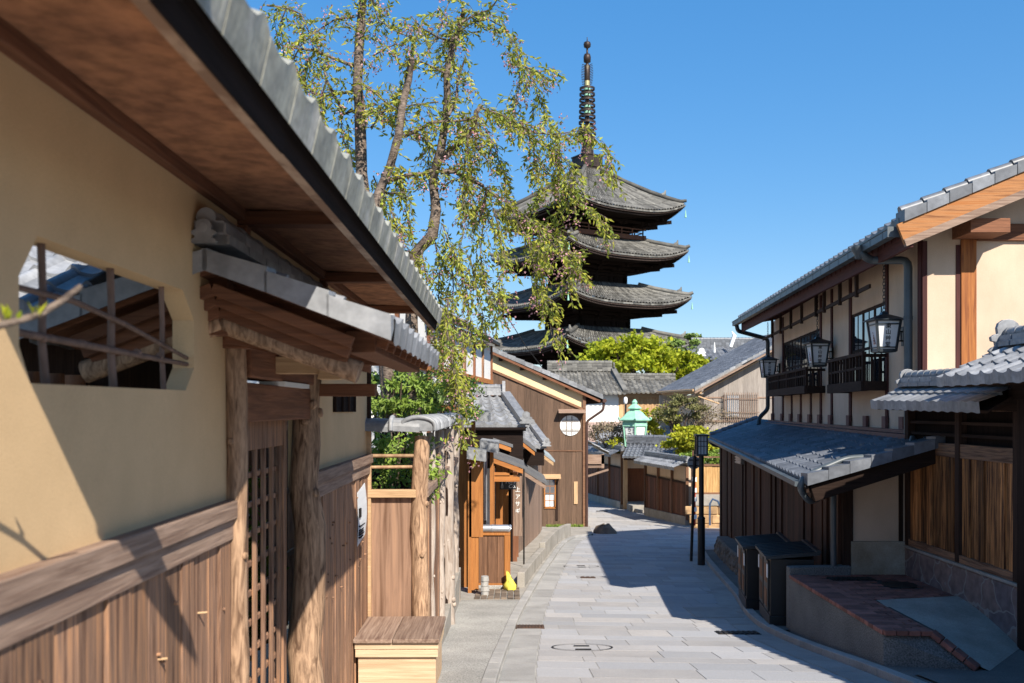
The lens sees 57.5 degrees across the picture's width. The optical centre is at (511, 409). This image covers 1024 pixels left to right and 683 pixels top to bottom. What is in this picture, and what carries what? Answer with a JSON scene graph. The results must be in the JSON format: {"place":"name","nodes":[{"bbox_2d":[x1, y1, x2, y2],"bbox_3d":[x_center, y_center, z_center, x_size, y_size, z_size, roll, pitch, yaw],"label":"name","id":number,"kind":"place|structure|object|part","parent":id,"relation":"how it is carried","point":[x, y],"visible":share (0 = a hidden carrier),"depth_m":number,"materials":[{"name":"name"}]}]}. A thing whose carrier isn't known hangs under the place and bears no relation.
{"place":"outdoors","nodes":[
{"label":"outdoors","id":0,"kind":"place"},
{"bbox_2d":[249,593,523,682],"bbox_3d":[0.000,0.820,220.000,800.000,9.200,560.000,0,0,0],"label":"ground","id":1,"kind":"structure","parent":0,"point":[259,664],"depth_m":11.05,"materials":[{"name":"grey stone"}]},
{"bbox_2d":[19,246,172,388],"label":"yard house","id":2,"kind":"structure","parent":1,"relation":"on","point":[64,275],"depth_m":5.50,"materials":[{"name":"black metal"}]},
{"bbox_2d":[27,371,293,657],"bbox_3d":[-2.538,1.100,8.200,0.145,2.600,8.000,0,0,0],"label":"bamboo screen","id":3,"kind":"object","parent":1,"relation":"on","point":[57,378],"visible":0.06,"depth_m":9.56,"materials":[{"name":"brown wood"}]},
{"bbox_2d":[0,0,442,682],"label":"plaster house","id":4,"kind":"structure","parent":1,"relation":"on","point":[136,136],"depth_m":3.10,"materials":[{"name":"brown wood"}]},
{"bbox_2d":[333,396,355,411],"bbox_3d":[-1.364,-0.070,7.606,0.040,0.180,0.962,0,0,-1],"label":"window","id":5,"kind":"structure","parent":4,"relation":"in","point":[340,403],"depth_m":7.59,"materials":[{"name":"brown wood"}]},
{"bbox_2d":[357,483,366,546],"bbox_3d":[-1.342,0.935,8.357,0.027,0.530,0.380,0,0,0],"label":"notice","id":6,"kind":"object","parent":4,"relation":"attached to","point":[362,506],"visible":1,"depth_m":8.35,"materials":[{"name":"paper"}]},
{"bbox_2d":[248,461,289,676],"bbox_3d":[-2.066,1.553,6.373,0.790,2.898,3.358,0,0,0],"label":"shrub","id":7,"kind":"object","parent":1,"relation":"on","point":[258,566],"visible":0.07,"depth_m":7.24,"materials":[{"name":"plant"}]},
{"bbox_2d":[247,306,502,449],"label":"timber house","id":8,"kind":"structure","parent":1,"relation":"on","point":[481,368],"depth_m":26.49,"materials":[{"name":"white paint"}]},
{"bbox_2d":[372,431,452,504],"bbox_3d":[-1.240,1.569,10.326,1.022,2.867,1.282,0,0,-21],"label":"shrub","id":9,"kind":"object","parent":1,"relation":"on","point":[382,446],"visible":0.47,"depth_m":10.11,"materials":[{"name":"green plant"}]},
{"bbox_2d":[365,413,462,643],"bbox_3d":[-1.069,1.775,12.141,0.723,3.450,6.725,0,0,0],"label":"log fence","id":10,"kind":"object","parent":1,"relation":"on","point":[413,534],"visible":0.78,"depth_m":8.96,"materials":[{"name":"brown wood"}]},
{"bbox_2d":[461,381,554,561],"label":"weathered shop","id":11,"kind":"structure","parent":1,"relation":"on","point":[514,424],"depth_m":21.59,"materials":[{"name":"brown wood"}]},
{"bbox_2d":[508,469,512,561],"bbox_3d":[-0.290,2.500,21.980,0.620,2.600,1.160,0,0,0],"label":"doorway","id":12,"kind":"structure","parent":11,"relation":"in","point":[510,492],"depth_m":21.40,"materials":[{"name":"brown wood"}]},
{"bbox_2d":[473,336,608,526],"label":"gabled house","id":13,"kind":"structure","parent":1,"relation":"on","point":[553,405],"depth_m":32.99,"materials":[{"name":"brown wood"}]},
{"bbox_2d":[509,320,542,368],"bbox_3d":[0.841,-2.264,37.500,0.037,2.413,3.562,0,0,32],"label":"overhead cable","id":14,"kind":"object","parent":13,"relation":"attached to","point":[525,345],"visible":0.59,"depth_m":37.02,"materials":[{"name":"metal"}]},
{"bbox_2d":[544,479,555,508],"bbox_3d":[1.348,2.976,32.973,0.434,1.048,0.045,0,0,0],"label":"window","id":15,"kind":"structure","parent":13,"relation":"in","point":[550,491],"depth_m":32.97,"materials":[{"name":"white paper"}]},
{"bbox_2d":[560,415,579,435],"bbox_3d":[2.055,0.566,33.002,0.720,0.720,0.096,0,0,0],"label":"window","id":16,"kind":"structure","parent":13,"relation":"in","point":[569,425],"depth_m":32.97,"materials":[{"name":"white paper"}]},
{"bbox_2d":[483,37,693,395],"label":"pagoda","id":17,"kind":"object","parent":1,"relation":"on","point":[614,305],"visible":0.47,"depth_m":87.25,"materials":[{"name":"tile"}]},
{"bbox_2d":[588,442,624,508],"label":"lane wall","id":18,"kind":"structure","parent":1,"relation":"on","point":[605,488],"depth_m":43.67,"materials":[{"name":"wood"}]},
{"bbox_2d":[547,360,675,441],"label":"temple office","id":19,"kind":"structure","parent":1,"relation":"on","point":[613,386],"depth_m":56.55,"materials":[{"name":"grey tile"}]},
{"bbox_2d":[576,328,683,372],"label":"maple tree","id":20,"kind":"object","parent":1,"relation":"on","point":[639,352],"visible":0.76,"depth_m":64.76,"materials":[{"name":"green plant"}]},
{"bbox_2d":[594,426,691,493],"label":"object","id":21,"kind":"structure","parent":1,"relation":"on","point":[667,429],"depth_m":47.76,"materials":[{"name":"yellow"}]},
{"bbox_2d":[634,451,690,525],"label":"lane wall","id":22,"kind":"structure","parent":1,"relation":"on","point":[667,486],"depth_m":35.93,"materials":[{"name":"wood"}]},
{"bbox_2d":[642,347,716,379],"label":"maple tree","id":23,"kind":"object","parent":1,"relation":"on","point":[696,361],"visible":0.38,"depth_m":67.36,"materials":[{"name":"green plant"}]},
{"bbox_2d":[666,333,701,395],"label":"pine tree","id":24,"kind":"object","parent":1,"relation":"on","point":[676,342],"visible":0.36,"depth_m":75.45,"materials":[{"name":"green plant"}]},
{"bbox_2d":[679,449,719,463],"bbox_3d":[7.755,2.677,34.187,3.240,2.656,1.305,0,0,0],"label":"hedge","id":25,"kind":"object","parent":1,"relation":"on","point":[714,452],"visible":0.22,"depth_m":33.91,"materials":[{"name":"green plant"}]},
{"bbox_2d":[685,450,719,527],"bbox_3d":[7.745,3.025,33.175,3.250,3.150,0.450,0,0,0],"label":"sunlit fence","id":26,"kind":"object","parent":1,"relation":"on","point":[711,481],"visible":0.15,"depth_m":32.99,"materials":[{"name":"brown wood"}]},
{"bbox_2d":[656,334,771,463],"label":"grey house","id":27,"kind":"structure","parent":1,"relation":"on","point":[741,389],"depth_m":45.50,"materials":[{"name":"grey tile"}]},
{"bbox_2d":[722,392,759,419],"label":"window","id":28,"kind":"structure","parent":27,"relation":"in","point":[745,404],"depth_m":45.37,"materials":[{"name":"beige wood"}]},
{"bbox_2d":[685,332,771,394],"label":"distant roof","id":29,"kind":"structure","parent":1,"relation":"on","point":[712,348],"depth_m":74.53,"materials":[{"name":"grey tile"}]},
{"bbox_2d":[708,155,1023,574],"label":"merchant house","id":30,"kind":"structure","parent":1,"relation":"on","point":[824,460],"depth_m":12.57,"materials":[{"name":"beige paint"}]},
{"bbox_2d":[757,323,779,377],"bbox_3d":[6.411,-1.476,23.200,0.540,1.393,0.438,0,0,0],"label":"wall lantern","id":31,"kind":"object","parent":30,"relation":"hanging from","point":[767,364],"depth_m":23.07,"materials":[{"name":"black metal"}]},
{"bbox_2d":[784,329,818,395],"bbox_3d":[6.376,-0.975,20.600,0.516,1.290,4.255,0,0,0],"label":"window","id":32,"kind":"structure","parent":30,"relation":"in","point":[795,357],"depth_m":20.90,"materials":[{"name":"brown wood"}]},
{"bbox_2d":[802,296,832,366],"bbox_3d":[5.710,-1.476,17.300,0.538,1.393,0.438,0,0,0],"label":"wall lantern","id":33,"kind":"object","parent":30,"relation":"hanging from","point":[818,352],"depth_m":17.17,"materials":[{"name":"black metal"}]},
{"bbox_2d":[852,302,884,380],"bbox_3d":[5.698,-0.975,14.900,0.266,1.290,2.155,0,0,0],"label":"window","id":34,"kind":"structure","parent":30,"relation":"in","point":[860,341],"depth_m":15.07,"materials":[{"name":"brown wood"}]},
{"bbox_2d":[862,264,903,352],"bbox_3d":[5.185,-1.476,12.900,0.528,1.393,0.438,0,0,0],"label":"wall lantern","id":35,"kind":"object","parent":30,"relation":"hanging from","point":[885,330],"depth_m":12.77,"materials":[{"name":"black metal"}]},
{"bbox_2d":[786,564,980,670],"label":"retaining wall","id":36,"kind":"structure","parent":1,"relation":"on","point":[817,611],"depth_m":9.93,"materials":[{"name":"grey concrete"}]},
{"bbox_2d":[903,411,1016,655],"bbox_3d":[5.300,1.390,10.815,0.400,3.020,2.750,0,0,0],"label":"plank fence","id":37,"kind":"object","parent":1,"relation":"on","point":[961,518],"visible":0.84,"depth_m":10.51,"materials":[{"name":"wood"}]},
{"bbox_2d":[870,368,1016,412],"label":"tiled roof","id":38,"kind":"structure","parent":37,"relation":"on","point":[919,390],"depth_m":10.67,"materials":[{"name":"grey tile"}]},
{"bbox_2d":[437,600,518,682],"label":"pavement","id":39,"kind":"structure","parent":0,"point":[471,640],"depth_m":11.34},
{"bbox_2d":[0,284,82,328],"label":"garden sprig","id":40,"kind":"object","parent":39,"relation":"on","point":[19,318],"visible":1,"depth_m":1.97,"materials":[{"name":"brown plant"}]},
{"bbox_2d":[19,207,439,682],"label":"roofed gate","id":41,"kind":"structure","parent":39,"relation":"on","point":[293,336],"depth_m":4.39,"materials":[{"name":"brown wood"}]},
{"bbox_2d":[247,420,286,682],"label":"lattice door","id":42,"kind":"structure","parent":41,"relation":"in","point":[262,435],"depth_m":5.52,"materials":[{"name":"brown wood"}]},
{"bbox_2d":[353,616,445,682],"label":"wooden box","id":43,"kind":"object","parent":39,"relation":"on","point":[398,649],"visible":1,"depth_m":8.05,"materials":[{"name":"brown wood"}]},
{"bbox_2d":[371,370,442,488],"bbox_3d":[-1.396,1.241,12.046,1.018,3.521,1.538,0,0,0],"label":"shrub","id":44,"kind":"object","parent":39,"relation":"on","point":[386,405],"visible":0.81,"depth_m":11.71,"materials":[{"name":"green plant"}]},
{"bbox_2d":[371,370,444,449],"bbox_3d":[-1.788,1.176,14.264,1.561,3.656,2.086,0,0,0],"label":"pine tree","id":45,"kind":"object","parent":39,"relation":"on","point":[439,399],"visible":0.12,"depth_m":14.02,"materials":[{"name":"green plant"}]},
{"bbox_2d":[372,450,447,603],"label":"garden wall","id":46,"kind":"structure","parent":39,"relation":"on","point":[401,483],"depth_m":12.60,"materials":[{"name":"wood"}]},
{"bbox_2d":[259,0,628,608],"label":"cherry tree","id":47,"kind":"object","parent":39,"relation":"on","point":[508,121],"visible":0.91,"depth_m":12.10,"materials":[{"name":"green plant"}]},
{"bbox_2d":[460,535,573,599],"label":"pavement","id":48,"kind":"structure","parent":0,"point":[531,548],"depth_m":20.20,"materials":[{"name":"grey stone"}]},
{"bbox_2d":[425,365,486,437],"bbox_3d":[-1.063,1.119,15.472,1.282,3.764,2.104,0,0,0],"label":"shrub","id":49,"kind":"object","parent":48,"relation":"on","point":[442,392],"visible":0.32,"depth_m":15.24,"materials":[{"name":"green plant"}]},
{"bbox_2d":[467,446,486,592],"bbox_3d":[-0.600,1.925,16.150,0.330,2.550,0.900,0,0,0],"label":"coping","id":50,"kind":"object","parent":48,"relation":"on","point":[481,455],"visible":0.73,"depth_m":16.10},
{"bbox_2d":[470,408,490,446],"bbox_3d":[-0.557,1.590,16.450,0.345,3.220,1.500,0,0,0],"label":"coping","id":51,"kind":"object","parent":48,"relation":"on","point":[486,416],"visible":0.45,"depth_m":15.75,"materials":[{"name":"tile"}]},
{"bbox_2d":[480,438,498,524],"bbox_3d":[-0.400,1.865,16.800,0.330,2.670,1.200,0,0,0],"label":"coping","id":52,"kind":"object","parent":48,"relation":"on","point":[491,446],"visible":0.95,"depth_m":16.90,"materials":[{"name":"tile"}]},
{"bbox_2d":[458,438,524,589],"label":"craft shop","id":53,"kind":"structure","parent":48,"relation":"on","point":[490,551],"depth_m":16.63,"materials":[{"name":"orange wood"}]},
{"bbox_2d":[482,461,495,524],"bbox_3d":[-0.500,2.250,19.225,0.600,2.500,2.050,0,0,0],"label":"doorway","id":54,"kind":"structure","parent":53,"relation":"in","point":[488,466],"depth_m":18.20,"materials":[{"name":"brown wood"}]},
{"bbox_2d":[500,482,515,489],"bbox_3d":[-0.080,1.510,18.904,0.340,0.220,0.032,0,0,0],"label":"shop sign","id":55,"kind":"object","parent":53,"relation":"hanging from","point":[507,485],"visible":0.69,"depth_m":18.90,"materials":[{"name":"black paint"}]},
{"bbox_2d":[513,476,521,535],"bbox_3d":[0.125,2.100,20.315,0.190,1.300,0.050,0,0,0],"label":"vertical signboard","id":56,"kind":"object","parent":53,"relation":"attached to","point":[517,511],"visible":0.99,"depth_m":20.30,"materials":[{"name":"brown wood"}]},
{"bbox_2d":[474,587,519,598],"bbox_3d":[-0.245,3.160,16.044,0.750,0.138,1.487,0,0,0],"label":"cobble strip","id":57,"kind":"object","parent":48,"relation":"on","point":[503,594],"visible":0.79,"depth_m":15.73,"materials":[{"name":"stone"}]},
{"bbox_2d":[481,591,488,595],"bbox_3d":[-0.456,3.106,15.745,0.136,0.078,0.152,0,0,0],"label":"stacked stone","id":58,"kind":"object","parent":57,"relation":"on","point":[485,593],"visible":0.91,"depth_m":15.70,"materials":[{"name":"grey stone"}]},
{"bbox_2d":[480,586,489,591],"bbox_3d":[-0.465,3.021,15.750,0.150,0.078,0.143,0,0,-38],"label":"stacked stone","id":59,"kind":"object","parent":58,"relation":"on","point":[485,589],"visible":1,"depth_m":15.70,"materials":[{"name":"grey stone"}]},
{"bbox_2d":[481,581,487,586],"bbox_3d":[-0.466,2.936,15.751,0.132,0.078,0.129,0,0,-23],"label":"stacked stone","id":60,"kind":"object","parent":59,"relation":"on","point":[484,583],"visible":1,"depth_m":15.70,"materials":[{"name":"grey stone"}]},
{"bbox_2d":[481,575,488,581],"bbox_3d":[-0.458,2.850,15.751,0.134,0.078,0.137,0,0,43],"label":"stacked stone","id":61,"kind":"object","parent":60,"relation":"on","point":[484,578],"visible":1,"depth_m":15.71,"materials":[{"name":"grey stone"}]},
{"bbox_2d":[503,571,515,590],"bbox_3d":[-0.042,3.021,16.441,0.238,0.359,0.239,0,0,0],"label":"yellow sack","id":62,"kind":"object","parent":57,"relation":"on","point":[509,583],"visible":0.91,"depth_m":16.39,"materials":[{"name":"plastic"}]},
{"bbox_2d":[517,548,544,590],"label":"wall","id":63,"kind":"structure","parent":48,"relation":"on","point":[529,568],"depth_m":18.45,"materials":[{"name":"concrete"}]},
{"bbox_2d":[539,524,570,557],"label":"wall","id":64,"kind":"structure","parent":48,"relation":"on","point":[551,540],"depth_m":25.82,"materials":[{"name":"concrete"}]},
{"bbox_2d":[546,523,583,526],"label":"grass","id":65,"kind":"structure","parent":0,"point":[575,525],"depth_m":32.80,"materials":[{"name":"green plant"}]},
{"bbox_2d":[539,526,592,534],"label":"corner pavement","id":66,"kind":"structure","parent":0,"point":[574,530],"depth_m":31.40,"materials":[{"name":"grey stone"}]},
{"bbox_2d":[246,0,1023,394],"label":"sky","id":67,"kind":"structure","parent":0,"point":[790,132],"materials":[{"name":"blue"}]},
{"bbox_2d":[497,500,891,682],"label":"road","id":68,"kind":"structure","parent":0,"point":[621,661],"depth_m":13.08,"materials":[{"name":"stone"}]},
{"bbox_2d":[481,534,591,682],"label":"kerb","id":69,"kind":"structure","parent":68,"relation":"on","point":[493,669],"depth_m":12.61,"materials":[{"name":"stone"}]},
{"bbox_2d":[499,537,587,682],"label":"gutter strip","id":70,"kind":"object","parent":68,"relation":"on","point":[519,664],"visible":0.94,"depth_m":12.24,"materials":[{"name":"stone"}]},
{"bbox_2d":[515,624,544,628],"bbox_3d":[0.240,2.973,12.750,0.400,0.060,0.300,0,0,0],"label":"drain grate","id":71,"kind":"object","parent":70,"relation":"on","point":[529,626],"visible":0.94,"depth_m":12.67,"materials":[{"name":"brown metal"}]},
{"bbox_2d":[552,643,612,649],"bbox_3d":[0.820,2.772,10.900,0.720,0.072,0.600,0,0,0],"label":"manhole cover","id":72,"kind":"object","parent":68,"relation":"on","point":[582,645],"visible":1,"depth_m":10.84,"materials":[{"name":"metal"}]},
{"bbox_2d":[593,523,616,533],"bbox_3d":[3.111,4.012,30.982,0.890,0.458,0.862,0,0,0],"label":"corner stone","id":73,"kind":"object","parent":68,"relation":"on","point":[607,528],"visible":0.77,"depth_m":30.80,"materials":[{"name":"grey stone"}]},
{"bbox_2d":[588,420,623,447],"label":"bare shrub","id":74,"kind":"object","parent":68,"relation":"on","point":[607,427],"visible":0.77,"depth_m":43.84,"materials":[{"name":"brown plant"}]},
{"bbox_2d":[605,436,624,453],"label":"shrub","id":75,"kind":"object","parent":68,"relation":"on","point":[617,439],"visible":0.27,"depth_m":43.14,"materials":[{"name":"green plant"}]},
{"bbox_2d":[624,397,627,413],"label":"lamp","id":76,"kind":"object","parent":68,"relation":"on","point":[625,400],"visible":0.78,"depth_m":49.95,"materials":[{"name":"white glass"}]},
{"bbox_2d":[618,399,651,446],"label":"copper lantern","id":77,"kind":"object","parent":68,"relation":"on","point":[634,419],"visible":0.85,"depth_m":42.50,"materials":[{"name":"teal metal"}]},
{"bbox_2d":[620,435,687,512],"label":"recessed gate","id":78,"kind":"structure","parent":68,"relation":"on","point":[637,446],"depth_m":41.51,"materials":[{"name":"brown wood"}]},
{"bbox_2d":[625,447,643,500],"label":"door","id":79,"kind":"structure","parent":78,"relation":"in","point":[635,475],"depth_m":42.20,"materials":[{"name":"brown wood"}]},
{"bbox_2d":[640,404,681,434],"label":"shrub","id":80,"kind":"object","parent":68,"relation":"on","point":[652,425],"visible":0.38,"depth_m":43.66,"materials":[{"name":"green plant"}]},
{"bbox_2d":[652,392,713,432],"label":"pine tree","id":81,"kind":"object","parent":68,"relation":"on","point":[678,399],"visible":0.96,"depth_m":42.19,"materials":[{"name":"green plant"}]},
{"bbox_2d":[655,423,719,455],"bbox_3d":[7.450,2.536,38.492,2.671,3.958,2.081,0,0,-18],"label":"bush","id":82,"kind":"object","parent":68,"relation":"on","point":[683,441],"visible":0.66,"depth_m":38.16,"materials":[{"name":"green plant"}]},
{"bbox_2d":[692,477,696,524],"bbox_3d":[6.254,3.099,32.000,0.170,1.737,0.162,0,0,0],"label":"striped pole","id":83,"kind":"object","parent":68,"relation":"on","point":[695,511],"visible":0.45,"depth_m":31.94,"materials":[{"name":"white paint"}]},
{"bbox_2d":[649,394,740,429],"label":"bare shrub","id":84,"kind":"object","parent":68,"relation":"on","point":[703,420],"visible":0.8,"depth_m":42.84,"materials":[{"name":"green plant"}]},
{"bbox_2d":[683,607,743,617],"bbox_3d":[3.050,3.090,14.200,0.700,0.110,1.100,0,0,0],"label":"inspection lid","id":85,"kind":"object","parent":68,"relation":"on","point":[712,612],"visible":1,"depth_m":14.11,"materials":[{"name":"metal"}]},
{"bbox_2d":[709,498,719,527],"bbox_3d":[7.056,3.505,31.600,0.783,1.008,0.120,0,0,0],"label":"hoop barrier","id":86,"kind":"object","parent":68,"relation":"on","point":[712,499],"visible":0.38,"depth_m":31.57,"materials":[{"name":"silver metal"}]},
{"bbox_2d":[714,536,737,574],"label":"house bank","id":87,"kind":"structure","parent":68,"relation":"on","point":[725,549],"depth_m":21.46,"materials":[{"name":"stone"}]},
{"bbox_2d":[714,631,761,634],"bbox_3d":[2.950,2.925,12.200,0.550,0.062,0.280,0,0,0],"label":"drain grate","id":88,"kind":"object","parent":68,"relation":"on","point":[737,632],"visible":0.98,"depth_m":12.13,"materials":[{"name":"metal"}]},
{"bbox_2d":[688,549,890,682],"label":"gutter strip","id":89,"kind":"object","parent":68,"relation":"on","point":[722,594],"visible":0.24,"depth_m":11.52,"materials":[{"name":"stone"}]},
{"bbox_2d":[687,450,698,560],"bbox_3d":[4.299,2.269,22.019,0.310,2.605,0.105,0,0,0],"label":"sign post","id":90,"kind":"object","parent":89,"relation":"on","point":[693,462],"visible":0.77,"depth_m":21.98,"materials":[{"name":"metal"}]},
{"bbox_2d":[693,434,708,564],"bbox_3d":[4.301,2.099,21.200,0.300,3.067,0.300,0,0,0],"label":"street lamp","id":91,"kind":"object","parent":89,"relation":"on","point":[701,446],"visible":0.91,"depth_m":21.14,"materials":[{"name":"black metal"}]},
{"bbox_2d":[705,551,926,682],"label":"kerb","id":92,"kind":"structure","parent":68,"relation":"on","point":[867,666],"depth_m":10.52,"materials":[{"name":"stone"}]},
{"bbox_2d":[705,550,788,629],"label":"pavement","id":93,"kind":"structure","parent":0,"point":[724,568],"depth_m":19.74,"materials":[{"name":"grey stone"}]},
{"bbox_2d":[735,532,791,609],"bbox_3d":[3.885,2.495,14.507,0.715,1.055,1.100,0,0,7],"label":"bin cabinet","id":94,"kind":"object","parent":93,"relation":"on","point":[748,568],"visible":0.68,"depth_m":14.12,"materials":[{"name":"black paint"}]},
{"bbox_3d":[3.584,2.482,14.551,0.034,0.680,0.850,0,0,7],"label":"door","id":95,"kind":"part","parent":94,"relation":"part of","materials":[{"name":"black paint"}]},
{"bbox_2d":[755,539,820,625],"bbox_3d":[3.805,2.394,12.937,0.715,1.055,1.100,0,0,7],"label":"bin cabinet","id":96,"kind":"object","parent":93,"relation":"on","point":[775,560],"visible":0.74,"depth_m":12.49,"materials":[{"name":"black paint"}]},
{"bbox_3d":[3.505,2.381,12.981,0.034,0.680,0.850,0,0,7],"label":"door","id":97,"kind":"part","parent":96,"relation":"part of","materials":[{"name":"black paint"}]},
{"bbox_2d":[809,575,953,627],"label":"terrace","id":98,"kind":"structure","parent":0,"point":[866,594],"depth_m":10.96,"materials":[{"name":"red brick"}]},
{"bbox_2d":[826,577,876,580],"bbox_3d":[4.310,2.155,11.870,0.580,0.029,0.200,0,0,0],"label":"drain grate","id":99,"kind":"object","parent":98,"relation":"on","point":[852,578],"visible":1,"depth_m":11.82,"materials":[{"name":"metal"}]},
{"bbox_2d":[881,581,917,588],"bbox_3d":[4.750,2.158,11.450,0.420,0.024,0.420,0,0,0],"label":"manhole cover","id":100,"kind":"object","parent":98,"relation":"on","point":[898,585],"visible":0.93,"depth_m":11.38,"materials":[{"name":"metal"}]},
{"bbox_2d":[872,580,940,633],"bbox_3d":[4.410,2.162,10.600,1.420,0.001,3.200,0,0,0],"label":"terrace bed","id":101,"kind":"object","parent":98,"relation":"on","point":[879,581],"visible":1,"depth_m":10.04,"materials":[{"name":"brick"}]},
{"bbox_2d":[848,653,1020,682],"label":"pavement","id":102,"kind":"structure","parent":0,"point":[911,671],"depth_m":8.70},
{"bbox_2d":[877,596,1018,670],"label":"ramp","id":103,"kind":"structure","parent":102,"relation":"on","point":[979,637],"depth_m":9.79,"materials":[{"name":"concrete"}]},
{"bbox_2d":[1008,384,1023,650],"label":"side gate","id":104,"kind":"structure","parent":102,"relation":"on","point":[1015,391],"depth_m":9.36,"materials":[{"name":"brown wood"}]},
{"bbox_2d":[936,319,1023,387],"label":"gate roof","id":105,"kind":"structure","parent":104,"relation":"on","point":[1001,362],"depth_m":9.38,"materials":[{"name":"silver tile"}]},
{"bbox_2d":[915,649,1023,682],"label":"driveway","id":106,"kind":"structure","parent":0,"point":[1013,664],"depth_m":8.52,"materials":[{"name":"grey concrete"}]}
]}

